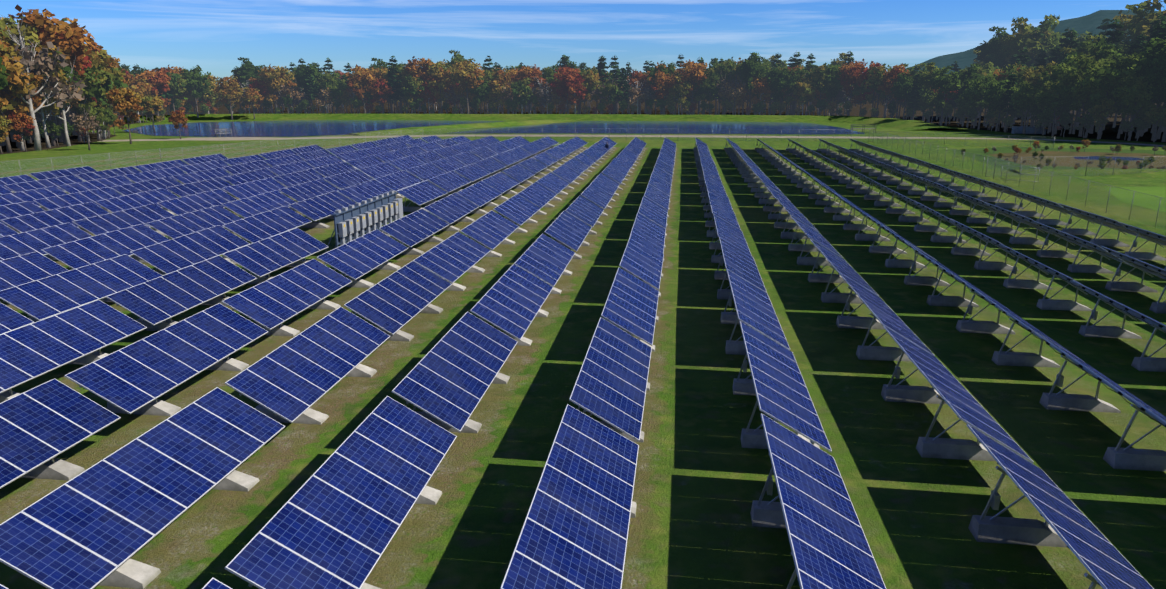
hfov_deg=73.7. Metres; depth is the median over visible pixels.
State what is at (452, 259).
solar table
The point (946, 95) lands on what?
autumn tree
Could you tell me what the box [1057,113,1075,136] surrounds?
green tree
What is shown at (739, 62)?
autumn tree
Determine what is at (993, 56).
green tree
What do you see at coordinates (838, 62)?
green tree
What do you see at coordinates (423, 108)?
green tree
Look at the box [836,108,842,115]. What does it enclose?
green tree
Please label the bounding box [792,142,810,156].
solar table
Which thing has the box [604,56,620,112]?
pine tree
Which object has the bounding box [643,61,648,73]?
pine tree
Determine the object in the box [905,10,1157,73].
mountain
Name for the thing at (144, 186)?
solar table
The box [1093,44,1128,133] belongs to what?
green tree
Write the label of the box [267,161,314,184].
solar table
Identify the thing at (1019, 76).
green tree
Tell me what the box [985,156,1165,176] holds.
basin fence
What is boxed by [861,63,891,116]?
autumn tree
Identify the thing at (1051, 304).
solar table
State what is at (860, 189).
solar table
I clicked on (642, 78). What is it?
autumn tree
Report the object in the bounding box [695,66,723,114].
autumn tree
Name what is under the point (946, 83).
green tree
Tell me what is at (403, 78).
autumn tree
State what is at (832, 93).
green tree
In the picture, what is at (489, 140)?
solar table
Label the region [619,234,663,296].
solar table
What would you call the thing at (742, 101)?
autumn tree
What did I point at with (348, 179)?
solar table
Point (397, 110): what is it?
autumn tree
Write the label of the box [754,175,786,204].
solar table
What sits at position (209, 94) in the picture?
autumn tree
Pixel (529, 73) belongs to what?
autumn tree
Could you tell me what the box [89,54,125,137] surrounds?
autumn tree
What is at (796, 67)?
autumn tree
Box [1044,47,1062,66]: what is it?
pine tree
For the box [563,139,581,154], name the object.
solar table
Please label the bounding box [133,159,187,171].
solar table
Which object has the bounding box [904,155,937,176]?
solar table
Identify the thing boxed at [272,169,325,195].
solar table
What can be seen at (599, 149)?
solar table
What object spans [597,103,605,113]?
green tree
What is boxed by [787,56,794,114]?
pine tree
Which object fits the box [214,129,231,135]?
jetty
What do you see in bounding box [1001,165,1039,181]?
fence gate leaf
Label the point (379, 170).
solar table
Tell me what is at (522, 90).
autumn tree
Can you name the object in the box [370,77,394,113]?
autumn tree
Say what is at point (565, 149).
solar table
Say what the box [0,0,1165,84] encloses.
sky
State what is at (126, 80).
autumn tree
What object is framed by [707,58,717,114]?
green tree
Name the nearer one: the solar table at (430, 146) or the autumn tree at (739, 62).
the solar table at (430, 146)
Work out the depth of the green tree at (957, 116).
182.20 m
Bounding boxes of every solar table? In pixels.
[0,174,35,192]
[0,185,12,194]
[0,186,66,210]
[0,201,45,231]
[0,202,108,233]
[0,222,17,236]
[0,223,91,259]
[0,251,68,290]
[0,254,162,322]
[0,300,146,402]
[0,303,33,334]
[0,378,120,488]
[0,387,284,588]
[4,175,83,191]
[29,166,95,180]
[33,187,122,212]
[41,224,169,269]
[57,176,132,195]
[64,303,267,415]
[72,204,174,235]
[76,166,139,181]
[95,188,179,214]
[106,255,256,330]
[111,177,181,195]
[123,167,185,182]
[130,225,249,274]
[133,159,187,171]
[146,205,241,238]
[157,189,236,215]
[166,178,232,196]
[172,168,230,183]
[178,160,229,172]
[181,154,227,164]
[202,578,231,588]
[221,168,276,194]
[221,190,295,218]
[222,155,265,174]
[222,160,270,183]
[222,178,286,199]
[222,206,311,243]
[222,228,328,283]
[222,259,351,336]
[225,307,389,424]
[225,396,456,588]
[259,149,299,166]
[263,154,305,175]
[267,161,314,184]
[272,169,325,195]
[279,179,339,209]
[288,191,354,227]
[291,144,329,153]
[297,149,337,167]
[304,155,347,175]
[312,162,356,185]
[317,229,407,287]
[323,169,372,196]
[326,145,356,161]
[335,150,368,168]
[337,179,394,202]
[344,261,451,341]
[345,156,383,176]
[351,141,377,149]
[359,162,400,178]
[361,146,390,159]
[372,138,397,150]
[374,150,406,164]
[375,170,422,197]
[379,209,449,254]
[383,142,409,155]
[389,156,423,172]
[392,135,412,146]
[392,312,516,432]
[396,181,447,211]
[397,146,425,160]
[403,138,426,150]
[406,163,446,181]
[413,151,443,166]
[413,232,490,290]
[417,142,442,155]
[421,135,441,142]
[424,193,478,230]
[428,170,470,198]
[431,156,466,172]
[433,146,460,160]
[434,138,457,147]
[450,136,470,143]
[451,142,475,157]
[452,151,482,164]
[454,163,490,187]
[457,181,501,213]
[461,210,518,256]
[466,139,488,153]
[470,146,496,158]
[470,264,552,345]
[475,157,506,178]
[480,136,499,144]
[482,172,519,199]
[485,142,509,158]
[492,151,519,170]
[493,194,540,232]
[498,139,519,149]
[500,404,638,588]
[502,164,534,188]
[507,147,531,164]
[510,136,529,147]
[514,233,574,293]
[518,182,556,214]
[519,157,547,178]
[520,143,541,158]
[531,139,550,154]
[533,152,558,171]
[536,172,569,200]
[540,136,558,149]
[544,147,567,164]
[545,211,591,258]
[552,164,580,188]
[555,143,574,159]
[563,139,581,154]
[563,158,588,179]
[565,196,603,234]
[569,317,651,441]
[571,137,586,150]
[574,152,595,171]
[581,183,612,215]
[583,147,602,165]
[590,143,607,159]
[592,173,619,201]
[597,140,612,154]
[601,137,616,150]
[601,268,658,350]
[602,165,625,189]
[609,158,630,180]
[616,152,634,172]
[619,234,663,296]
[621,148,637,165]
[625,144,641,160]
[629,140,643,155]
[630,213,665,261]
[633,137,646,150]
[638,196,667,235]
[644,184,669,216]
[648,174,670,202]
[652,166,671,190]
[655,159,672,180]
[658,153,674,172]
[660,148,674,166]
[662,144,675,160]
[663,140,675,155]
[664,137,675,146]
[693,138,707,150]
[694,141,708,155]
[695,145,710,160]
[696,149,713,166]
[697,154,715,173]
[698,159,718,181]
[699,166,722,190]
[701,174,726,202]
[703,184,733,217]
[705,197,740,236]
[709,214,751,262]
[714,237,766,299]
[720,270,789,354]
[724,137,739,151]
[726,141,743,156]
[729,145,746,161]
[732,321,831,451]
[733,149,752,167]
[737,154,759,174]
[742,160,765,182]
[748,167,773,191]
[750,413,885,588]
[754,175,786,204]
[755,139,770,152]
[759,141,777,156]
[763,185,800,219]
[765,146,782,161]
[771,149,793,167]
[774,198,818,238]
[778,154,802,174]
[786,138,801,152]
[786,160,811,182]
[788,216,842,265]
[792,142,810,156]
[797,167,827,192]
[800,145,819,162]
[808,176,841,205]
[808,239,878,303]
[809,149,832,168]
[817,138,835,152]
[819,155,844,175]
[824,186,864,220]
[826,142,845,157]
[831,161,860,183]
[836,145,858,162]
[836,273,934,360]
[843,200,895,240]
[846,167,878,193]
[848,150,871,168]
[849,139,867,153]
[860,142,882,157]
[861,155,888,175]
[864,176,902,206]
[869,217,936,268]
[873,146,897,162]
[877,161,908,184]
[881,325,1032,462]
[885,187,932,221]
[887,150,917,169]
[897,169,937,194]
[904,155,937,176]
[904,241,985,306]
[914,200,969,242]
[920,177,963,207]
[924,161,963,185]
[947,169,994,195]
[948,188,1003,223]
[951,219,1023,270]
[955,276,1083,367]
[966,424,1153,588]
[977,178,1027,208]
[985,202,1054,244]
[1001,244,1094,310]
[1012,189,1076,224]
[1034,221,1130,273]
[1035,333,1165,470]
[1058,203,1140,246]
[1073,280,1165,371]
[1101,246,1165,313]
[1119,222,1165,269]
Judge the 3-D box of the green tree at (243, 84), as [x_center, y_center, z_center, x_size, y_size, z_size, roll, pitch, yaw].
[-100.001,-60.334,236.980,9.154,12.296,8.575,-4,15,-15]
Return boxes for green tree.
[0,57,10,89]
[10,126,27,141]
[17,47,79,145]
[25,121,43,139]
[38,117,54,137]
[49,122,62,145]
[58,121,73,135]
[88,107,109,140]
[102,107,117,138]
[121,64,146,115]
[169,96,179,111]
[181,65,210,117]
[182,103,193,116]
[199,105,209,114]
[224,103,236,109]
[231,57,265,113]
[237,76,267,113]
[262,98,271,113]
[274,107,281,113]
[281,95,292,113]
[290,62,323,113]
[294,105,302,113]
[299,99,309,113]
[310,104,315,113]
[320,73,349,113]
[332,100,340,112]
[350,95,362,113]
[368,58,391,105]
[375,105,382,111]
[409,99,419,113]
[421,104,426,113]
[442,101,449,113]
[445,50,475,113]
[452,106,459,113]
[460,96,468,110]
[469,78,490,113]
[504,98,512,113]
[510,100,519,112]
[518,99,525,110]
[535,66,559,113]
[548,102,554,112]
[555,56,579,105]
[577,63,591,112]
[582,66,601,112]
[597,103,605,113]
[645,97,654,111]
[647,62,677,114]
[655,98,666,114]
[668,105,674,111]
[699,101,707,114]
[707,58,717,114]
[707,102,714,113]
[735,52,766,114]
[738,56,770,103]
[751,104,759,114]
[756,101,765,114]
[763,54,786,112]
[766,67,794,114]
[776,101,785,114]
[807,105,814,114]
[819,64,844,115]
[830,53,852,114]
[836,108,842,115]
[843,101,852,115]
[886,101,896,117]
[888,63,907,118]
[890,71,919,118]
[904,63,927,119]
[906,108,916,118]
[915,88,930,121]
[916,62,945,122]
[925,91,939,122]
[930,65,963,125]
[953,113,964,125]
[955,89,979,126]
[956,63,984,125]
[956,69,966,123]
[960,74,992,127]
[963,62,998,119]
[963,101,975,127]
[967,74,999,129]
[972,39,1008,66]
[973,26,1018,70]
[973,62,994,117]
[975,67,995,122]
[977,106,986,125]
[982,79,1019,130]
[985,73,1001,127]
[994,98,1021,130]
[997,17,1053,119]
[1010,74,1024,125]
[1010,79,1041,133]
[1013,102,1032,125]
[1019,61,1056,126]
[1027,14,1065,118]
[1031,80,1063,134]
[1032,151,1037,158]
[1033,84,1078,135]
[1037,75,1061,131]
[1040,55,1078,133]
[1046,31,1090,63]
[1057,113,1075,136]
[1058,52,1109,136]
[1060,34,1106,128]
[1069,38,1119,132]
[1069,74,1113,137]
[1072,105,1088,133]
[1075,113,1094,137]
[1079,54,1141,138]
[1087,47,1125,133]
[1088,98,1116,139]
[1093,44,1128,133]
[1098,161,1107,168]
[1099,156,1106,163]
[1103,41,1132,129]
[1109,91,1149,137]
[1111,74,1157,140]
[1112,0,1165,121]
[1116,50,1144,135]
[1119,119,1133,139]
[1123,36,1165,140]
[1129,116,1150,140]
[1130,52,1152,137]
[1132,25,1151,127]
[1133,39,1165,132]
[1142,103,1165,141]
[1142,159,1150,166]
[1143,54,1165,141]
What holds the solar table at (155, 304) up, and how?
on the ground at (702, 474)
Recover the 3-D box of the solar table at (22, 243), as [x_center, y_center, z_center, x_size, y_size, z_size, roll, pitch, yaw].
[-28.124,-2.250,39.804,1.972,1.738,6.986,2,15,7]
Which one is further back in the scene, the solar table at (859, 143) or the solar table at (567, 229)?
the solar table at (859, 143)
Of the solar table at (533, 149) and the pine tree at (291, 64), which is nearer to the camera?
the solar table at (533, 149)
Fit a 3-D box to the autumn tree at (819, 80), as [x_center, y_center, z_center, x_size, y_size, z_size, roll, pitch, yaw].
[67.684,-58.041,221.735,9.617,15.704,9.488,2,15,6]
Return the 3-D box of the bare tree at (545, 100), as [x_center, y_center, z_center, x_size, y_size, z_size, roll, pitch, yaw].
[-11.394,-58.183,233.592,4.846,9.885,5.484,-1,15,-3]
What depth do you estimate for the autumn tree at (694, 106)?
231.25 m
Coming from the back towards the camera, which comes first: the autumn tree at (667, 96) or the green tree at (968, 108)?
the autumn tree at (667, 96)
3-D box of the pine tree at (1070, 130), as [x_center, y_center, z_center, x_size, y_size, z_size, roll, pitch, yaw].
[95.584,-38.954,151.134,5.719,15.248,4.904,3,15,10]
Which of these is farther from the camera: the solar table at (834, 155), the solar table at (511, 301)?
the solar table at (834, 155)
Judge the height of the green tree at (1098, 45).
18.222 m
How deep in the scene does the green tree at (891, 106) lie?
206.03 m
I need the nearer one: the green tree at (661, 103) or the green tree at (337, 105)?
the green tree at (661, 103)
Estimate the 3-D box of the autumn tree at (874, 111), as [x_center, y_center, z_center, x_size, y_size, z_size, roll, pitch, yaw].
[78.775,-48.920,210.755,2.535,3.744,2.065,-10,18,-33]
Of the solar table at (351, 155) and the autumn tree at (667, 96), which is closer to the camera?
the solar table at (351, 155)
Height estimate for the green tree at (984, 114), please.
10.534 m
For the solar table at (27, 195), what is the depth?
55.75 m
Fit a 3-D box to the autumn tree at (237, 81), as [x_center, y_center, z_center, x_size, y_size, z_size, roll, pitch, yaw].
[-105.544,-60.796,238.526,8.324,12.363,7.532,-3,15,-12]
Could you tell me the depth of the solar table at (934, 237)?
46.75 m
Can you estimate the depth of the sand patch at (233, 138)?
139.31 m
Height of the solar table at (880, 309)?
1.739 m
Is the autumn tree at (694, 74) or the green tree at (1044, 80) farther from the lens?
the autumn tree at (694, 74)
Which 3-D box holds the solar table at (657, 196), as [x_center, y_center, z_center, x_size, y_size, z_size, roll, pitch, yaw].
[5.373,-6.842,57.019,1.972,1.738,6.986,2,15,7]
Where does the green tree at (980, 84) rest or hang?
on the ground at (702, 474)
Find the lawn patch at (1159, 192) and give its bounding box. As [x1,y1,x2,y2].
[1104,187,1165,212]
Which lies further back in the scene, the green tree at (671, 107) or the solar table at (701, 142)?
the green tree at (671, 107)
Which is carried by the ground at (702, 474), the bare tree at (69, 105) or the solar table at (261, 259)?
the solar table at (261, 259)
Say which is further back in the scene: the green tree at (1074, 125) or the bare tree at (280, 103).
the bare tree at (280, 103)
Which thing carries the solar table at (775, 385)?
on the ground at (702, 474)
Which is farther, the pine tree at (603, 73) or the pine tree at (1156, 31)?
the pine tree at (603, 73)
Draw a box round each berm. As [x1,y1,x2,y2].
[124,114,962,130]
[344,120,571,135]
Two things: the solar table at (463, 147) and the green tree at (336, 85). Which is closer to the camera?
the solar table at (463, 147)
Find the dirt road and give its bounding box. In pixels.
[98,135,1165,146]
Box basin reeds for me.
[988,151,1165,168]
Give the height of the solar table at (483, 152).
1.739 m
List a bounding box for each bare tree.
[24,58,81,145]
[69,104,99,149]
[88,81,114,138]
[239,80,251,113]
[274,92,283,113]
[279,78,304,113]
[289,87,302,113]
[299,92,310,113]
[314,88,332,113]
[497,81,519,113]
[527,87,540,113]
[531,78,557,113]
[537,86,551,113]
[589,79,605,113]
[601,78,622,113]
[624,80,643,113]
[628,80,646,113]
[636,79,659,113]
[713,69,740,114]
[717,73,747,114]
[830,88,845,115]
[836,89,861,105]
[883,94,898,117]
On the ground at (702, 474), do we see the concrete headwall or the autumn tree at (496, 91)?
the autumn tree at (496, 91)
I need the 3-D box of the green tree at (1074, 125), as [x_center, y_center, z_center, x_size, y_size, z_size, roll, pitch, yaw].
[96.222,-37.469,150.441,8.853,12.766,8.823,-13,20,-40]
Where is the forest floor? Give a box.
[0,98,1165,154]
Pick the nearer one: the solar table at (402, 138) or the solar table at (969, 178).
the solar table at (969, 178)
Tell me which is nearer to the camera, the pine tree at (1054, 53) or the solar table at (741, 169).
the solar table at (741, 169)
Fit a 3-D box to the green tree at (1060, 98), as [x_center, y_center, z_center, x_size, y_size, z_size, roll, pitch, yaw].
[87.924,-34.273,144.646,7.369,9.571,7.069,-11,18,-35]
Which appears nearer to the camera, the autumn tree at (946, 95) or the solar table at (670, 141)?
the solar table at (670, 141)
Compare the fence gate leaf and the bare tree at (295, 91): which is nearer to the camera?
the fence gate leaf
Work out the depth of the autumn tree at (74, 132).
146.22 m
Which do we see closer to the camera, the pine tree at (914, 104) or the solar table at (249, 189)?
the solar table at (249, 189)
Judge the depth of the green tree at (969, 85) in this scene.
171.66 m
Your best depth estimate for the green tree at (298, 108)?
233.96 m
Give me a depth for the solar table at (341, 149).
96.20 m
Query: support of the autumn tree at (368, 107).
on the ground at (702, 474)
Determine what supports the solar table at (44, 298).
on the ground at (702, 474)
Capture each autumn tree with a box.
[0,14,87,150]
[0,16,41,146]
[0,39,35,152]
[0,46,19,148]
[0,69,45,150]
[0,114,12,153]
[6,112,35,151]
[8,4,94,144]
[23,45,69,147]
[51,114,57,140]
[56,48,91,141]
[65,53,97,141]
[70,33,100,134]
[71,61,106,142]
[72,62,127,139]
[76,125,88,142]
[85,45,129,134]
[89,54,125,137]
[91,50,125,136]
[105,86,144,143]
[111,113,118,133]
[121,68,135,120]
[123,73,153,122]
[138,67,170,120]
[140,94,163,131]
[161,65,186,98]
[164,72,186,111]
[165,69,190,97]
[165,73,187,109]
[166,110,187,138]
[184,84,203,113]
[186,91,203,111]
[196,82,217,113]
[201,98,211,113]
[208,75,218,113]
[210,82,221,106]
[210,107,217,113]
[212,75,243,119]
[220,87,240,113]
[232,78,246,107]
[242,86,263,118]
[246,77,270,113]
[256,64,296,112]
[264,81,280,113]
[314,71,332,113]
[319,105,327,113]
[331,83,351,113]
[333,69,348,107]
[338,107,343,113]
[344,64,375,113]
[346,74,366,113]
[362,85,372,113]
[365,103,373,113]
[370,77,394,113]
[371,66,388,113]
[380,66,393,113]
[383,63,410,113]
[392,61,410,113]
[394,106,400,113]
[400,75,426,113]
[401,105,408,113]
[405,56,438,113]
[417,77,438,113]
[424,59,451,113]
[426,64,454,113]
[446,61,484,113]
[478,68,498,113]
[488,80,508,113]
[489,68,513,113]
[505,66,523,113]
[510,78,532,113]
[515,64,541,113]
[538,65,558,113]
[538,78,555,104]
[538,105,544,112]
[550,65,580,113]
[557,104,565,113]
[563,76,587,113]
[581,68,603,113]
[581,104,589,113]
[591,107,598,113]
[598,79,623,113]
[606,72,621,113]
[606,104,613,113]
[627,69,646,113]
[629,74,651,113]
[629,103,636,112]
[647,62,676,99]
[648,69,675,114]
[665,74,677,114]
[668,75,692,114]
[674,59,707,114]
[681,100,690,114]
[690,102,696,112]
[693,78,718,114]
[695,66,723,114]
[712,59,739,114]
[713,57,735,99]
[728,83,746,114]
[732,58,764,114]
[733,75,746,114]
[745,106,751,114]
[750,76,772,114]
[760,68,779,114]
[772,65,802,114]
[783,66,812,114]
[793,77,817,114]
[794,107,801,114]
[806,63,839,114]
[826,101,837,115]
[835,58,869,115]
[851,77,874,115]
[856,61,886,116]
[860,107,867,115]
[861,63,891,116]
[870,107,877,116]
[876,97,890,117]
[877,63,908,117]
[930,86,957,119]
[987,117,995,130]
[993,64,1022,126]
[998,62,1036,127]
[1032,141,1038,149]
[1056,115,1070,135]
[1081,140,1089,151]
[1115,144,1121,153]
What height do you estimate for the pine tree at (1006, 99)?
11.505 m
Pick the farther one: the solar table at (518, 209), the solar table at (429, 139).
the solar table at (429, 139)
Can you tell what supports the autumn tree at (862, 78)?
on the ground at (702, 474)
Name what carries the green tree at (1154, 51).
on the ground at (702, 474)
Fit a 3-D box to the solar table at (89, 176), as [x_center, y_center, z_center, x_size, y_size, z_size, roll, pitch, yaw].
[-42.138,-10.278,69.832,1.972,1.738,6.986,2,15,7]
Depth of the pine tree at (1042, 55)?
190.70 m
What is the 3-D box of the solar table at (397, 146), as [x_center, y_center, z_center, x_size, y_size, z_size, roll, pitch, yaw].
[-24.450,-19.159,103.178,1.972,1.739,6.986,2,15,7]
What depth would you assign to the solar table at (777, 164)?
90.19 m
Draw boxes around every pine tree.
[8,124,15,141]
[154,67,173,119]
[288,62,303,111]
[296,59,305,111]
[302,64,320,113]
[323,58,334,113]
[341,75,347,113]
[343,63,351,113]
[386,56,404,106]
[484,55,494,113]
[493,62,502,113]
[557,55,568,113]
[595,56,611,113]
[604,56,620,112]
[608,63,620,113]
[616,68,630,113]
[623,61,632,76]
[625,66,630,112]
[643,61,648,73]
[646,61,655,113]
[676,55,684,114]
[681,61,695,114]
[697,56,704,114]
[714,59,723,114]
[771,52,781,114]
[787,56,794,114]
[787,58,795,114]
[788,52,803,114]
[804,61,812,114]
[805,53,815,114]
[844,51,853,114]
[905,71,923,119]
[948,61,957,117]
[951,65,960,118]
[997,74,1017,131]
[1013,47,1029,123]
[1022,27,1047,113]
[1033,50,1047,66]
[1034,58,1046,120]
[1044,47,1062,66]
[1055,27,1077,122]
[1057,28,1078,125]
[1065,53,1085,133]
[1080,31,1096,115]
[1096,18,1111,42]
[1096,19,1124,131]
[1112,40,1135,127]
[1123,39,1142,54]
[1124,34,1150,131]
[1137,22,1165,134]
[1139,19,1165,135]
[1144,15,1165,132]
[1147,14,1165,39]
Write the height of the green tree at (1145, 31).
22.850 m
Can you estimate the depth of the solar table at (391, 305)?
29.32 m
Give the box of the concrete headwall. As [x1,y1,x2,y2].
[1011,126,1045,134]
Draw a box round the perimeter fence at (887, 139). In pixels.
[0,128,1165,229]
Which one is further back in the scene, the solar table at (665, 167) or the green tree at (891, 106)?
the green tree at (891, 106)
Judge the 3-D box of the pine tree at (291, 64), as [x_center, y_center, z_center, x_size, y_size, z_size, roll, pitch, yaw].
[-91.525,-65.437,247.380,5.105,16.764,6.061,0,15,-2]
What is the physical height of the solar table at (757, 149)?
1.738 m
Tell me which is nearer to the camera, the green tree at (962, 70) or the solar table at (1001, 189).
the solar table at (1001, 189)
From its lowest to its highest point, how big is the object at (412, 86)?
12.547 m
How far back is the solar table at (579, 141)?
114.25 m
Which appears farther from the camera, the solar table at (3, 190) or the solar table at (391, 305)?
the solar table at (3, 190)
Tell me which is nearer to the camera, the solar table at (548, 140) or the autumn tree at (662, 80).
the solar table at (548, 140)
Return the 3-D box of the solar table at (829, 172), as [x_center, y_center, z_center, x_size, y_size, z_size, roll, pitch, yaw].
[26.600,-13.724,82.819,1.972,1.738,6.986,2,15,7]
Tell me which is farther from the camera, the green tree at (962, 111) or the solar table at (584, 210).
the green tree at (962, 111)
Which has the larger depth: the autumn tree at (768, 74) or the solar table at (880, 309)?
the autumn tree at (768, 74)
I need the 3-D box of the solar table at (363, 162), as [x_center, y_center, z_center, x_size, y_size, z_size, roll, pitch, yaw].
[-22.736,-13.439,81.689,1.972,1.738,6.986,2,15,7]
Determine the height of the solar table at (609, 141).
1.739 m
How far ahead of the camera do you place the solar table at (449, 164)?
80.31 m
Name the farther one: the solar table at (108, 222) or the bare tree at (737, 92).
the bare tree at (737, 92)
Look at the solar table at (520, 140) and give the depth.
115.25 m
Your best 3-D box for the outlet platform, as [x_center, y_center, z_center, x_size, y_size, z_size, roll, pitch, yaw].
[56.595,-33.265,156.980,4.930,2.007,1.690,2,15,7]
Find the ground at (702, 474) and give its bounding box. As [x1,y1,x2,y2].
[0,94,1165,588]
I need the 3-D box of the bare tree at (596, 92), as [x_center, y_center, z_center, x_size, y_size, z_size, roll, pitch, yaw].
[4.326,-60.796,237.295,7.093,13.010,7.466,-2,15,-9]
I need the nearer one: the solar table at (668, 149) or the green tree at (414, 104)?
the solar table at (668, 149)
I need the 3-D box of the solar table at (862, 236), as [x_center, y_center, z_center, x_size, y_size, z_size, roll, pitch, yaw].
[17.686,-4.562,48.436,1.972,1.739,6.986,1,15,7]
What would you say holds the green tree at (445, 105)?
on the ground at (702, 474)
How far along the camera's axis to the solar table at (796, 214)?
48.11 m
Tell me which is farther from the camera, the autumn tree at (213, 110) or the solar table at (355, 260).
the autumn tree at (213, 110)
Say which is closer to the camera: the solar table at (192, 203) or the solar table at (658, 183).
the solar table at (192, 203)
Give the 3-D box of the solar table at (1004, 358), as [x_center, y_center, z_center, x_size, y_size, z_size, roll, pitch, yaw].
[15.011,1.031,27.470,1.972,1.738,6.986,2,15,7]
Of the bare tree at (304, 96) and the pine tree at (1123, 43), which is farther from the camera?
the bare tree at (304, 96)
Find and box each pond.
[123,120,503,136]
[450,121,863,133]
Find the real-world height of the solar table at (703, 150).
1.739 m
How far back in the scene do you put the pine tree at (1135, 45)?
151.43 m
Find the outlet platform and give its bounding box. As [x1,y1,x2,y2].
[850,124,875,132]
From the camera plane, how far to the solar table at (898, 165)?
87.90 m
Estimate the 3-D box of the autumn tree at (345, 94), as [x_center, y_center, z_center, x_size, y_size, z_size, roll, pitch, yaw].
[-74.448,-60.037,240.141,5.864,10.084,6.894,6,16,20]
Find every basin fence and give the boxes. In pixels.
[868,131,1054,148]
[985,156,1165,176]
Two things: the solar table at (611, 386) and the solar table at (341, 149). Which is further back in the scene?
the solar table at (341, 149)
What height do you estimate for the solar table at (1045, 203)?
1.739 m
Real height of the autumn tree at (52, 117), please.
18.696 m
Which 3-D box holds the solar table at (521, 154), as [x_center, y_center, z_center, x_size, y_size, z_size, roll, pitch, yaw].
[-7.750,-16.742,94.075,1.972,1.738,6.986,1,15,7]
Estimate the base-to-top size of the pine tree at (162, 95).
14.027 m
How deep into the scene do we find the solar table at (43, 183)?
62.58 m
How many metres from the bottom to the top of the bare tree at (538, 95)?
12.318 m
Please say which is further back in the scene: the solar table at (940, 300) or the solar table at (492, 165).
the solar table at (492, 165)
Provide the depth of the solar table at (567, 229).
43.01 m
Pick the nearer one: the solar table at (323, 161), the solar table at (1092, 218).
the solar table at (1092, 218)
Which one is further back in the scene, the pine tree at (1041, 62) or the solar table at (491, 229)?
the pine tree at (1041, 62)
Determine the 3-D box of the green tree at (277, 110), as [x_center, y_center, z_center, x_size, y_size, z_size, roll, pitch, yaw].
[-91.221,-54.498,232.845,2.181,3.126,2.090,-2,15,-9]
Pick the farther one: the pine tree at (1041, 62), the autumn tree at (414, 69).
the autumn tree at (414, 69)
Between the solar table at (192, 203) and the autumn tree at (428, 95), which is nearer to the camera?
the solar table at (192, 203)
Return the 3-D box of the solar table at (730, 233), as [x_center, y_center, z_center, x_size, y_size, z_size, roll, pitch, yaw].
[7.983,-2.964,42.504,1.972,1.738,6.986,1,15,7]
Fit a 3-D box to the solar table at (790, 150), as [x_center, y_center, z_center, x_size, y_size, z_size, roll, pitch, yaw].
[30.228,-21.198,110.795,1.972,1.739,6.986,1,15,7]
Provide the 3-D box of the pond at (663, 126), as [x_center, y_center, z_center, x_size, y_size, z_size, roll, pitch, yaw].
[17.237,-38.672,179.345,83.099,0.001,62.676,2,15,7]
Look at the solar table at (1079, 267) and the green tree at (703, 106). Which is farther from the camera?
the green tree at (703, 106)
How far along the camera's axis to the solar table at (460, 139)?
116.21 m
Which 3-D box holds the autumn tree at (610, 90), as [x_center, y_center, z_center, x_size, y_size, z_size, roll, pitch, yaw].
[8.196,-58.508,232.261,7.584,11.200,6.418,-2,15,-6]
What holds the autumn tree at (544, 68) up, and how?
on the ground at (702, 474)
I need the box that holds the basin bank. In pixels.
[1016,169,1165,177]
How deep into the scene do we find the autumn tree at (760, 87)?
225.51 m
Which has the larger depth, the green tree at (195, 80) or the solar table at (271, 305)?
the green tree at (195, 80)
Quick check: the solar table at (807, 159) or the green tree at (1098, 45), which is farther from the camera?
the green tree at (1098, 45)
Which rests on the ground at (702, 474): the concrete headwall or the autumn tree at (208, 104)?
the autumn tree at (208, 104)
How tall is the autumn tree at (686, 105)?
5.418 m
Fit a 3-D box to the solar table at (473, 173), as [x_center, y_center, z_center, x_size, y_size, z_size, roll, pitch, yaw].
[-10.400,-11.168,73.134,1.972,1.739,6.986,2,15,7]
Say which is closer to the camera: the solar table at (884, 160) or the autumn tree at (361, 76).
the solar table at (884, 160)
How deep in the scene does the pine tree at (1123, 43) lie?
173.33 m
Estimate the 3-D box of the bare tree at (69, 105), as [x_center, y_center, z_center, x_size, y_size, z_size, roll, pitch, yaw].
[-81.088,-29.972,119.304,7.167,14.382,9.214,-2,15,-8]
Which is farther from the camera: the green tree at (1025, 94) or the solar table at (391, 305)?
the green tree at (1025, 94)
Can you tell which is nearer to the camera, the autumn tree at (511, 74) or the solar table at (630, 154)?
the solar table at (630, 154)
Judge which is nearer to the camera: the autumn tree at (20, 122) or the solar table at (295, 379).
the solar table at (295, 379)
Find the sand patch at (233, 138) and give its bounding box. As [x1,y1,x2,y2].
[175,137,281,140]
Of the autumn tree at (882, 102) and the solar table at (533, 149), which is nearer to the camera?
the solar table at (533, 149)
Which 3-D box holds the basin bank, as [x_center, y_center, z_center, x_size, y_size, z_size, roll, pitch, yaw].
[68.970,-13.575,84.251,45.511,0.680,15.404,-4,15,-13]
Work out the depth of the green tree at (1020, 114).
155.17 m
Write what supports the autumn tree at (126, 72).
on the ground at (702, 474)
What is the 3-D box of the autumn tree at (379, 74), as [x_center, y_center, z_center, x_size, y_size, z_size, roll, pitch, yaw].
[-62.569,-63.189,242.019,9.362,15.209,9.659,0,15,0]
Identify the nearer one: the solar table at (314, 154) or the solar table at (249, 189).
the solar table at (249, 189)
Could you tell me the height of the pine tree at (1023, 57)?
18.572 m
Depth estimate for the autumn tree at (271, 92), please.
238.81 m
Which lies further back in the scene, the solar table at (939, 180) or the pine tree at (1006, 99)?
the pine tree at (1006, 99)
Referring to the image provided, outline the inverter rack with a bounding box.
[325,191,402,252]
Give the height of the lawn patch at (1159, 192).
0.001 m
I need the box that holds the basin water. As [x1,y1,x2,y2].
[1074,156,1145,160]
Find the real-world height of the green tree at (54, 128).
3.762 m
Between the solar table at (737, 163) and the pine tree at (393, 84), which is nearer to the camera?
the solar table at (737, 163)

